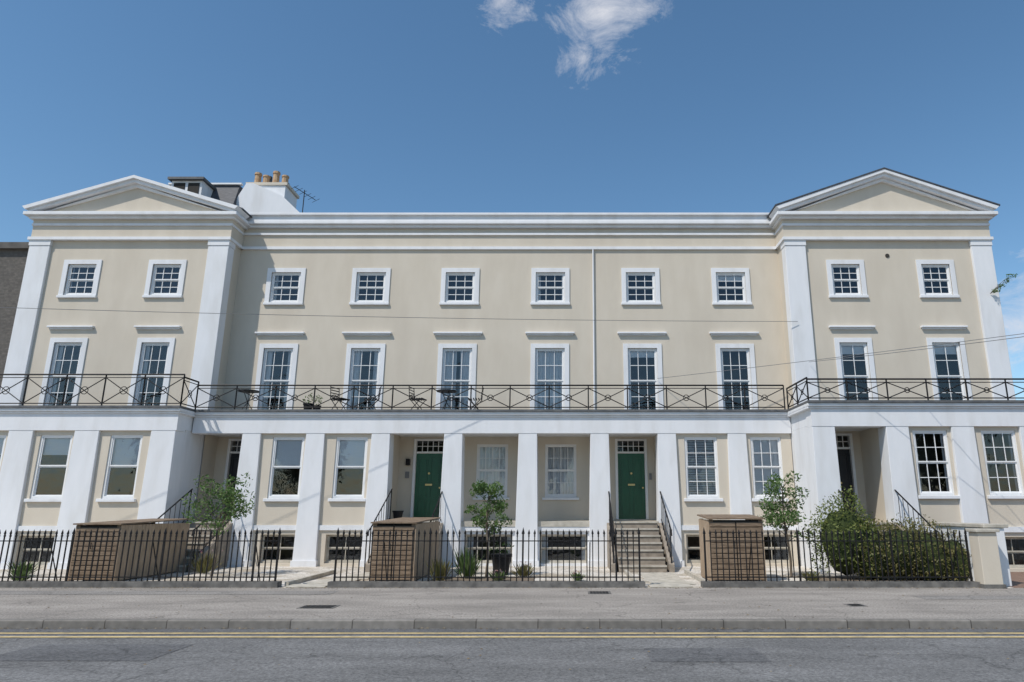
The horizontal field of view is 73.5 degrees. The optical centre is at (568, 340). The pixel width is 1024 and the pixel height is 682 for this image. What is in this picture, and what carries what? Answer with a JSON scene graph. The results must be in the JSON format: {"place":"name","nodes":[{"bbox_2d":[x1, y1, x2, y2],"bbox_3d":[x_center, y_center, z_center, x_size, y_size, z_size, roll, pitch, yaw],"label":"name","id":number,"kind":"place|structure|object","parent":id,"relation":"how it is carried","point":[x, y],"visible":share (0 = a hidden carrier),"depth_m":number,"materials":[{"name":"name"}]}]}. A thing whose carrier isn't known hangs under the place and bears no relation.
{"place":"outdoors","nodes":[
{"label":"outdoors","id":0,"kind":"place"},
{"bbox_2d":[330,386,349,408],"bbox_3d":[-7.215,1.859,21.484,0.473,0.869,0.426,-5,-15,21],"label":"bistro chair","id":1,"kind":"object","parent":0,"point":[341,399],"visible":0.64,"depth_m":21.48,"materials":[{"name":"black metal"}]},
{"bbox_2d":[0,307,797,321],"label":"overhead cable","id":2,"kind":"object","parent":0,"point":[395,317],"visible":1,"depth_m":19.57,"materials":[{"name":"rubber"}]},
{"bbox_2d":[209,437,655,519],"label":"loggia back wall","id":3,"kind":"structure","parent":0,"point":[563,509],"depth_m":21.70,"materials":[{"name":"beige paint"}]},
{"bbox_2d":[0,276,955,494],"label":"window blinds","id":4,"kind":"object","parent":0,"point":[288,452],"depth_m":20.45,"materials":[{"name":"fabric"}]},
{"bbox_2d":[26,268,961,560],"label":"interior wall","id":5,"kind":"structure","parent":0,"point":[648,368],"depth_m":23.57,"materials":[{"name":"paint"}]},
{"bbox_2d":[0,561,1011,587],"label":"garden gravel","id":6,"kind":"structure","parent":0,"point":[286,573],"depth_m":17.42,"materials":[{"name":"gravel"}]},
{"bbox_2d":[0,250,27,389],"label":"neighbouring building","id":7,"kind":"structure","parent":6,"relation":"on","point":[12,265],"depth_m":22.96,"materials":[{"name":"brick"}]},
{"bbox_2d":[7,560,43,574],"bbox_3d":[-13.407,5.568,16.773,0.816,0.400,0.833,0,-14,0],"label":"herbaceous plant","id":8,"kind":"object","parent":6,"relation":"on","point":[18,570],"visible":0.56,"depth_m":16.73,"materials":[{"name":"green plant"}]},
{"bbox_2d":[67,518,191,580],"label":"timber bin store","id":9,"kind":"structure","parent":6,"relation":"on","point":[140,525],"depth_m":15.85,"materials":[{"name":"brown wood"}]},
{"bbox_2d":[0,528,281,587],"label":"iron railing fence","id":10,"kind":"object","parent":6,"relation":"on","point":[138,584],"visible":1,"depth_m":14.47,"materials":[{"name":"metal"}]},
{"bbox_2d":[188,549,222,573],"bbox_3d":[-9.304,5.642,17.474,0.986,0.590,0.985,0,-14,0],"label":"herbaceous plant","id":11,"kind":"object","parent":6,"relation":"on","point":[204,565],"visible":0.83,"depth_m":17.32,"materials":[{"name":"green plant"}]},
{"bbox_2d":[181,472,254,575],"bbox_3d":[-8.736,4.513,16.952,1.722,2.542,1.740,0,-14,0],"label":"young tree","id":12,"kind":"object","parent":6,"relation":"on","point":[233,509],"visible":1,"depth_m":17.02,"materials":[{"name":"green plant"}]},
{"bbox_2d":[285,570,333,585],"bbox_3d":[-6.010,5.541,16.015,0.080,0.090,3.050,0,-14,0],"label":"path edging","id":13,"kind":"object","parent":6,"relation":"on","point":[308,578],"visible":0.79,"depth_m":15.71,"materials":[{"name":"stone"}]},
{"bbox_2d":[286,572,369,587],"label":"stone slab path","id":14,"kind":"structure","parent":6,"relation":"on","point":[319,583],"depth_m":15.00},
{"bbox_2d":[370,517,440,580],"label":"timber bin store","id":15,"kind":"structure","parent":6,"relation":"on","point":[411,524],"depth_m":15.49,"materials":[{"name":"brown wood"}]},
{"bbox_2d":[0,560,836,571],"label":"column bases","id":16,"kind":"object","parent":6,"relation":"on","point":[315,563],"depth_m":19.48,"materials":[{"name":"white paint"}]},
{"bbox_2d":[451,548,482,573],"bbox_3d":[-2.573,5.566,17.385,0.954,0.696,0.851,0,-14,0],"label":"herbaceous plant","id":17,"kind":"object","parent":6,"relation":"on","point":[462,556],"visible":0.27,"depth_m":17.28,"materials":[{"name":"green plant"}]},
{"bbox_2d":[430,578,533,580],"bbox_3d":[-2.000,5.503,15.690,2.400,0.001,1.700,0,-14,0],"label":"flower bed","id":18,"kind":"object","parent":6,"relation":"on","point":[491,579],"depth_m":15.90,"materials":[{"name":"soil"}]},
{"bbox_2d":[425,558,451,580],"bbox_3d":[-2.907,5.155,15.403,0.632,0.548,0.672,-11,-18,38],"label":"herbaceous plant","id":19,"kind":"object","parent":18,"relation":"on","point":[437,569],"visible":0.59,"depth_m":15.26,"materials":[{"name":"green plant"}]},
{"bbox_2d":[453,552,482,578],"bbox_3d":[-2.409,5.331,16.227,0.856,0.599,0.808,0,-14,0],"label":"herbaceous plant","id":20,"kind":"object","parent":18,"relation":"on","point":[472,568],"visible":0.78,"depth_m":16.05,"materials":[{"name":"green plant"}]},
{"bbox_2d":[464,479,511,575],"bbox_3d":[-1.962,4.588,16.829,1.111,2.335,1.012,-6,-15,23],"label":"young tree","id":21,"kind":"object","parent":18,"relation":"on","point":[481,488],"visible":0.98,"depth_m":16.84,"materials":[{"name":"green plant"}]},
{"bbox_2d":[511,562,535,575],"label":"herbaceous plant","id":22,"kind":"object","parent":18,"relation":"on","point":[525,571],"visible":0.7,"depth_m":16.38,"materials":[{"name":"green plant"}]},
{"bbox_2d":[327,527,644,587],"bbox_3d":[-1.725,4.633,14.688,6.650,1.220,0.579,0,-14,0],"label":"iron railing fence","id":23,"kind":"object","parent":6,"relation":"on","point":[334,583],"visible":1,"depth_m":14.44,"materials":[{"name":"metal"}]},
{"bbox_2d":[489,541,513,574],"bbox_3d":[-1.698,5.446,17.223,0.565,0.852,0.592,-7,-15,26],"label":"plant pot","id":24,"kind":"object","parent":6,"relation":"on","point":[502,561],"visible":0.8,"depth_m":17.00,"materials":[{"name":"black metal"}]},
{"bbox_2d":[0,434,1018,564],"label":"room back","id":25,"kind":"object","parent":6,"relation":"on","point":[286,481],"visible":0.02,"depth_m":20.56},
{"bbox_2d":[0,426,1023,565],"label":"porch columns","id":26,"kind":"structure","parent":6,"relation":"on","point":[160,489],"depth_m":19.64,"materials":[{"name":"paint"}]},
{"bbox_2d":[0,409,1023,434],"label":"porch fascia","id":27,"kind":"structure","parent":26,"relation":"on","point":[858,418],"depth_m":20.45,"materials":[{"name":"paint"}]},
{"bbox_2d":[0,403,1023,416],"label":"porch cornice","id":28,"kind":"structure","parent":27,"relation":"attached to","point":[800,409],"depth_m":20.48,"materials":[{"name":"paint"}]},
{"bbox_2d":[0,400,1023,411],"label":"balcony deck edge","id":29,"kind":"object","parent":28,"relation":"on","point":[512,410],"visible":0.41,"depth_m":20.46,"materials":[{"name":"paint"}]},
{"bbox_2d":[238,389,259,408],"bbox_3d":[-10.100,1.926,21.461,0.630,0.727,0.640,0,-14,0],"label":"bistro table","id":30,"kind":"object","parent":29,"relation":"on","point":[250,391],"visible":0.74,"depth_m":21.48,"materials":[{"name":"black metal"}]},
{"bbox_2d":[0,374,1023,408],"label":"balcony railing","id":31,"kind":"object","parent":29,"relation":"on","point":[588,388],"visible":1,"depth_m":20.53,"materials":[{"name":"metal"}]},
{"bbox_2d":[185,411,869,436],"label":"porch slab","id":32,"kind":"structure","parent":26,"relation":"on","point":[797,421],"depth_m":21.64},
{"bbox_2d":[14,430,1023,568],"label":"ground floor wall reveals","id":33,"kind":"object","parent":6,"relation":"on","point":[332,490],"visible":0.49,"depth_m":19.52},
{"bbox_2d":[18,534,1023,567],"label":"basement window frames","id":34,"kind":"structure","parent":6,"relation":"on","point":[326,561],"depth_m":19.77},
{"bbox_2d":[17,525,1023,531],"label":"plinth course","id":35,"kind":"object","parent":34,"relation":"on","point":[360,527],"visible":0.38,"depth_m":19.82,"materials":[{"name":"white paint"}]},
{"bbox_2d":[20,535,1023,565],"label":"basement window sashes","id":36,"kind":"object","parent":34,"relation":"in","point":[329,536],"visible":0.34,"depth_m":19.91,"materials":[{"name":"wood"}]},
{"bbox_2d":[38,537,1014,564],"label":"basement glazing bars","id":37,"kind":"object","parent":36,"relation":"attached to","point":[500,546],"visible":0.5,"depth_m":19.84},
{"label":"window","id":38,"kind":"object","parent":34,"relation":"on","visible":0},
{"bbox_2d":[0,353,956,468],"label":"blind rails","id":39,"kind":"object","parent":38,"relation":"attached to","point":[630,357],"visible":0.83,"depth_m":21.96,"materials":[{"name":"fabric"}]},
{"bbox_2d":[51,267,1016,494],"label":"glazing bars","id":40,"kind":"object","parent":38,"relation":"attached to","point":[554,365],"visible":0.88,"depth_m":22.39,"materials":[{"name":"white paint"}]},
{"bbox_2d":[175,521,922,578],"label":"entrance steps","id":41,"kind":"structure","parent":6,"relation":"on","point":[630,547],"depth_m":18.67,"materials":[{"name":"stone"}]},
{"bbox_2d":[177,522,897,572],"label":"step nosings","id":42,"kind":"object","parent":41,"relation":"on","point":[617,543],"visible":0.29,"depth_m":18.68,"materials":[{"name":"stone"}]},
{"bbox_2d":[212,520,893,526],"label":"loggia floor","id":43,"kind":"structure","parent":6,"relation":"on","point":[552,523],"depth_m":19.91,"materials":[{"name":"stone"}]},
{"bbox_2d":[183,521,944,578],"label":"step side walls","id":44,"kind":"structure","parent":6,"relation":"on","point":[670,566],"depth_m":18.98,"materials":[{"name":"paint"}]},
{"bbox_2d":[158,489,935,562],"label":"handrail balusters","id":45,"kind":"object","parent":44,"relation":"on","point":[665,531],"visible":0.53,"depth_m":18.69,"materials":[{"name":"black metal"}]},
{"bbox_2d":[151,489,940,556],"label":"handrails","id":46,"kind":"object","parent":45,"relation":"on","point":[913,508],"visible":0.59,"depth_m":18.48,"materials":[{"name":"black metal"}]},
{"bbox_2d":[194,246,1020,561],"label":"wing side wall","id":47,"kind":"structure","parent":6,"relation":"on","point":[210,450],"depth_m":22.27,"materials":[{"name":"paint"}]},
{"bbox_2d":[259,185,296,207],"bbox_3d":[-12.250,-4.592,27.905,1.500,3.250,1.200,0,-14,0],"label":"chimney stack","id":48,"kind":"object","parent":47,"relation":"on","point":[285,192],"visible":0.21,"depth_m":27.71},
{"bbox_2d":[254,171,288,181],"bbox_3d":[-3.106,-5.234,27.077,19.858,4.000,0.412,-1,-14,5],"label":"chimney pots","id":49,"kind":"object","parent":48,"relation":"on","point":[276,176],"visible":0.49,"depth_m":28.13,"materials":[{"name":"ceramic"}]},
{"bbox_2d":[246,182,299,198],"bbox_3d":[-12.260,-6.230,28.308,1.680,0.117,1.300,0,-14,0],"label":"chimney cap","id":50,"kind":"object","parent":48,"relation":"on","point":[292,190],"visible":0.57,"depth_m":27.69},
{"bbox_2d":[222,229,789,408],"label":"wall","id":51,"kind":"structure","parent":47,"relation":"attached to","point":[686,315],"depth_m":22.98,"materials":[{"name":"beige paint"}]},
{"bbox_2d":[38,260,972,408],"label":"window surrounds","id":52,"kind":"object","parent":51,"relation":"attached to","point":[302,271],"visible":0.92,"depth_m":22.48,"materials":[{"name":"paint"}]},
{"bbox_2d":[258,272,752,404],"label":"wall reveals","id":53,"kind":"structure","parent":51,"relation":"attached to","point":[445,287],"depth_m":23.27,"materials":[{"name":"beige paint"}]},
{"bbox_2d":[592,249,594,408],"bbox_3d":[0.830,-0.345,22.792,0.052,5.760,0.060,0,-14,0],"label":"downpipe","id":54,"kind":"object","parent":51,"relation":"attached to","point":[593,327],"visible":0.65,"depth_m":22.74,"materials":[{"name":"white paint"}]},
{"bbox_2d":[47,325,967,335],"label":"hood moulds","id":55,"kind":"object","parent":47,"relation":"attached to","point":[831,327],"visible":1,"depth_m":22.71,"materials":[{"name":"white paint"}]},
{"bbox_2d":[0,246,1015,408],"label":"pilasters","id":56,"kind":"object","parent":47,"relation":"attached to","point":[210,327],"visible":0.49,"depth_m":22.01,"materials":[{"name":"white paint"}]},
{"bbox_2d":[990,274,1017,293],"bbox_3d":[14.021,-1.869,22.005,0.820,0.580,0.244,-7,-15,25],"label":"wall plant","id":57,"kind":"object","parent":56,"relation":"attached to","point":[1000,285],"depth_m":22.02,"materials":[{"name":"green plant"}]},
{"bbox_2d":[23,211,997,229],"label":"cornice","id":58,"kind":"structure","parent":47,"relation":"attached to","point":[245,224],"depth_m":23.54,"materials":[{"name":"white paint"}]},
{"bbox_2d":[246,216,770,220],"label":"parapet","id":59,"kind":"structure","parent":58,"relation":"on","point":[509,218],"depth_m":23.63,"materials":[{"name":"white paint"}]},
{"bbox_2d":[249,213,768,215],"bbox_3d":[-2.055,-4.329,23.875,18.450,0.087,0.600,0,-14,0],"label":"parapet coping","id":60,"kind":"object","parent":59,"relation":"on","point":[508,214],"visible":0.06,"depth_m":23.59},
{"bbox_2d":[23,169,998,218],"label":"raking cornice","id":61,"kind":"structure","parent":58,"relation":"on","point":[132,182],"depth_m":22.89,"materials":[{"name":"white paint"}]},
{"bbox_2d":[54,182,969,210],"bbox_3d":[-1.935,-4.853,23.252,31.450,1.307,0.360,0,-14,0],"label":"pediment tympanum","id":62,"kind":"object","parent":58,"relation":"on","point":[881,196],"visible":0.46,"depth_m":23.01,"materials":[{"name":"beige paint"}]},
{"bbox_2d":[27,223,993,249],"bbox_3d":[-1.935,-3.538,23.191,32.010,0.610,1.050,0,-14,0],"label":"string course","id":63,"kind":"object","parent":47,"relation":"attached to","point":[241,247],"visible":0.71,"depth_m":23.47,"materials":[{"name":"white paint"}]},
{"bbox_2d":[29,240,991,249],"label":"pilaster capitals","id":64,"kind":"object","parent":47,"relation":"attached to","point":[231,244],"visible":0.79,"depth_m":22.63,"materials":[{"name":"white paint"}]},
{"bbox_2d":[240,167,999,217],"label":"wing roof","id":65,"kind":"structure","parent":47,"relation":"on","point":[248,214],"depth_m":22.83,"materials":[{"name":"stone"}]},
{"bbox_2d":[210,185,242,204],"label":"mansard roof","id":66,"kind":"structure","parent":65,"relation":"on","point":[227,193],"depth_m":27.39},
{"bbox_2d":[171,181,212,196],"bbox_3d":[-14.900,-5.559,27.113,1.200,1.150,1.200,0,-14,0],"label":"dormer","id":67,"kind":"object","parent":66,"relation":"on","point":[205,189],"visible":0.14,"depth_m":26.66,"materials":[{"name":"white paint"}]},
{"bbox_2d":[173,183,199,193],"bbox_3d":[-14.900,-5.728,26.531,1.000,0.900,0.030,0,-14,0],"label":"dormer window","id":68,"kind":"structure","parent":67,"relation":"in","point":[193,187],"depth_m":26.59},
{"bbox_2d":[167,177,215,189],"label":"dormer roof","id":69,"kind":"structure","parent":67,"relation":"attached to","point":[206,181],"depth_m":26.57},
{"bbox_2d":[236,183,299,212],"bbox_3d":[-12.075,-4.762,27.215,2.950,3.250,0.180,0,-14,0],"label":"chimney shoulder","id":70,"kind":"object","parent":65,"relation":"on","point":[253,198],"visible":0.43,"depth_m":27.32},
{"bbox_3d":[-4.220,4.410,21.777,13.440,2.540,0.200,0,-14,0],"label":"loggia back wall","id":71,"kind":"object","parent":47,"relation":"attached to","visible":0},
{"bbox_2d":[220,433,858,518],"bbox_3d":[-1.193,4.336,21.478,19.480,2.540,1.335,-1,-14,5],"label":"door frame","id":72,"kind":"object","parent":71,"relation":"attached to","point":[617,452],"visible":0.52,"depth_m":21.69,"materials":[{"name":"wood"}]},
{"bbox_2d":[413,454,645,518],"bbox_3d":[-1.235,4.634,21.727,7.310,2.080,0.050,0,-14,0],"label":"green door leaf","id":73,"kind":"object","parent":72,"relation":"in","point":[629,457],"visible":0.61,"depth_m":21.71,"materials":[{"name":"wood"}]},
{"bbox_2d":[416,458,642,515],"bbox_3d":[-1.235,4.631,21.694,7.130,1.830,0.020,0,-14,0],"label":"green moulding door","id":74,"kind":"structure","parent":73,"relation":"attached to","point":[422,466],"depth_m":21.69,"materials":[{"name":"wood"}]},
{"bbox_2d":[224,449,854,518],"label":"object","id":75,"kind":"object","parent":72,"relation":"in","point":[839,452],"depth_m":20.33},
{"bbox_2d":[227,454,852,512],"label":"door","id":76,"kind":"structure","parent":75,"relation":"attached to","point":[843,467],"depth_m":20.27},
{"bbox_2d":[232,436,848,450],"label":"fanlight bars","id":77,"kind":"object","parent":72,"relation":"attached to","point":[622,446],"visible":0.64,"depth_m":21.99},
{"bbox_2d":[684,570,707,581],"bbox_3d":[2.990,5.541,16.015,0.080,0.090,3.050,0,-14,0],"label":"path edging","id":78,"kind":"object","parent":6,"relation":"on","point":[694,576],"visible":0.64,"depth_m":16.16,"materials":[{"name":"stone"}]},
{"bbox_2d":[697,514,766,580],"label":"timber bin store","id":79,"kind":"structure","parent":6,"relation":"on","point":[753,523],"depth_m":15.46,"materials":[{"name":"brown wood"}]},
{"bbox_2d":[757,470,813,575],"bbox_3d":[5.282,4.451,16.707,1.183,2.540,1.427,-13,-19,42],"label":"young tree","id":80,"kind":"object","parent":6,"relation":"on","point":[784,518],"visible":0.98,"depth_m":16.73,"materials":[{"name":"green plant"}]},
{"bbox_2d":[701,527,979,587],"bbox_3d":[5.700,4.633,14.688,5.800,1.220,0.579,0,-14,0],"label":"iron railing fence","id":81,"kind":"object","parent":6,"relation":"on","point":[800,583],"visible":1,"depth_m":14.45,"materials":[{"name":"metal"}]},
{"bbox_2d":[819,578,934,580],"bbox_3d":[7.000,5.503,15.690,2.800,0.001,2.100,0,-14,0],"label":"flower bed","id":82,"kind":"object","parent":6,"relation":"on","point":[844,579],"visible":0.2,"depth_m":15.90,"materials":[{"name":"soil"}]},
{"bbox_2d":[802,485,889,575],"bbox_3d":[6.674,4.548,16.330,2.198,2.174,1.808,0,-14,0],"label":"rounded bush","id":83,"kind":"object","parent":82,"relation":"on","point":[841,520],"visible":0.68,"depth_m":15.98,"materials":[{"name":"green plant"}]},
{"bbox_2d":[851,512,971,580],"bbox_3d":[8.039,4.864,16.287,3.284,1.559,2.401,0,-14,0],"label":"garden hedge","id":84,"kind":"object","parent":6,"relation":"on","point":[918,556],"visible":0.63,"depth_m":15.62,"materials":[{"name":"green plant"}]},
{"bbox_2d":[932,522,1011,588],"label":"rendered gate pier","id":85,"kind":"structure","parent":6,"relation":"on","point":[990,568],"depth_m":14.44,"materials":[{"name":"beige paint"}]},
{"bbox_2d":[21,241,991,406],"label":"wing wall","id":86,"kind":"structure","parent":0,"point":[895,309],"depth_m":22.16,"materials":[{"name":"paint"}]},
{"bbox_2d":[44,264,966,402],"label":"wing wall reveals","id":87,"kind":"object","parent":86,"relation":"attached to","point":[831,264],"visible":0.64,"depth_m":22.44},
{"bbox_2d":[31,220,989,245],"bbox_3d":[-1.935,-3.652,23.194,31.950,0.627,0.860,0,-14,0],"label":"wing frieze","id":88,"kind":"object","parent":86,"relation":"attached to","point":[238,236],"visible":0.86,"depth_m":22.78,"materials":[{"name":"paint"}]},
{"bbox_2d":[0,632,1023,681],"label":"road","id":89,"kind":"structure","parent":0,"point":[497,660],"depth_m":7.98,"materials":[{"name":"asphalt"}]},
{"bbox_2d":[0,644,192,660],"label":"road patch","id":90,"kind":"object","parent":89,"relation":"on","point":[88,652],"visible":1,"depth_m":8.40,"materials":[{"name":"asphalt"}]},
{"bbox_2d":[0,629,1023,631],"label":"road gutter","id":91,"kind":"object","parent":89,"relation":"on","point":[511,630],"visible":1,"depth_m":9.92,"materials":[{"name":"concrete"}]},
{"bbox_2d":[0,636,1023,637],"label":"yellow line","id":92,"kind":"object","parent":89,"relation":"on","point":[511,637],"visible":1,"depth_m":9.36,"materials":[{"name":"paint"}]},
{"bbox_2d":[0,633,1023,633],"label":"yellow line","id":93,"kind":"object","parent":89,"relation":"on","point":[512,633],"visible":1,"depth_m":9.66,"materials":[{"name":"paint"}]},
{"bbox_2d":[644,648,771,661],"bbox_3d":[1.650,3.804,8.281,1.400,0.001,0.800,0,-14,0],"label":"road patch","id":94,"kind":"object","parent":89,"relation":"on","point":[704,655],"visible":1,"depth_m":8.23,"materials":[{"name":"asphalt"}]},
{"bbox_2d":[0,588,1023,618],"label":"pavement","id":95,"kind":"structure","parent":0,"point":[616,603],"depth_m":11.77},
{"bbox_2d":[296,605,339,608],"bbox_3d":[-4.200,4.473,11.463,0.600,0.030,0.400,0,-14,0],"label":"drain cover","id":96,"kind":"object","parent":95,"relation":"on","point":[318,607],"visible":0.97,"depth_m":11.39,"materials":[{"name":"metal"}]},
{"bbox_2d":[915,596,1023,598],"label":"pavement patch","id":97,"kind":"object","parent":95,"relation":"on","point":[972,597],"visible":1,"depth_m":12.67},
{"bbox_2d":[0,427,1023,571],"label":"ground floor wall","id":98,"kind":"structure","parent":0,"point":[1010,512],"depth_m":19.74,"materials":[{"name":"beige paint"}]},
{"bbox_2d":[0,265,1023,498],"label":"window frames","id":99,"kind":"structure","parent":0,"point":[32,496],"depth_m":21.76,"materials":[{"name":"wood"}]},
{"bbox_2d":[0,266,1020,495],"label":"window sashes","id":100,"kind":"object","parent":99,"relation":"in","point":[573,470],"depth_m":21.92,"materials":[{"name":"wood"}]},
{"bbox_2d":[0,0,1023,399],"label":"sky","id":101,"kind":"structure","parent":0,"point":[365,106],"materials":[{"name":"blue"}]},
{"bbox_2d":[24,295,1023,501],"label":"window sills","id":102,"kind":"structure","parent":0,"point":[543,498],"depth_m":21.48,"materials":[{"name":"stone"}]},
{"bbox_2d":[461,531,588,565],"bbox_3d":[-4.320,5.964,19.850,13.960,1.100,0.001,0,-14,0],"label":"window frames","id":103,"kind":"structure","parent":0,"point":[513,537],"depth_m":19.89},
{"bbox_2d":[49,268,1018,559],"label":"window curtains","id":104,"kind":"object","parent":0,"point":[553,364],"depth_m":22.39,"materials":[{"name":"fabric"}]},
{"bbox_2d":[175,426,1023,568],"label":"wing ground side wall","id":105,"kind":"structure","parent":0,"point":[192,456],"depth_m":20.12,"materials":[{"name":"paint"}]},
{"bbox_2d":[391,428,885,521],"bbox_3d":[-0.425,4.619,20.154,18.550,3.857,2.847,0,-14,0],"label":"porch partition","id":106,"kind":"object","parent":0,"point":[871,458],"visible":0.16,"depth_m":19.69,"materials":[{"name":"paint"}]},
{"bbox_2d":[637,573,694,587],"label":"stone slab path","id":107,"kind":"structure","parent":0,"point":[666,580],"depth_m":15.42,"materials":[{"name":"stone"}]},
{"bbox_2d":[657,333,1023,378],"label":"overhead cable","id":108,"kind":"object","parent":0,"point":[850,355],"visible":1,"depth_m":18.33,"materials":[{"name":"rubber"}]},
{"bbox_2d":[835,431,867,519],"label":"porch back wall","id":109,"kind":"structure","parent":0,"point":[859,466],"depth_m":20.18,"materials":[{"name":"beige paint"}]},
{"bbox_2d":[811,336,1023,361],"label":"overhead cable","id":110,"kind":"object","parent":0,"point":[922,349],"visible":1,"depth_m":17.95,"materials":[{"name":"rubber"}]},
{"bbox_2d":[1007,562,1023,587],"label":"block paved forecourt","id":111,"kind":"structure","parent":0,"point":[1017,579],"depth_m":15.94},
{"label":"ground","id":112,"kind":"structure","parent":0,"visible":0},
{"bbox_2d":[0,619,1023,628],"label":"kerb","id":113,"kind":"structure","parent":112,"relation":"on","point":[512,623],"depth_m":10.09,"materials":[{"name":"concrete"}]},
{"label":"roof","id":114,"kind":"object","parent":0,"visible":0},
{"bbox_2d":[0,242,28,249],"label":"parapet","id":115,"kind":"structure","parent":114,"relation":"on","point":[14,245],"depth_m":23.21,"materials":[{"name":"grey stone"}]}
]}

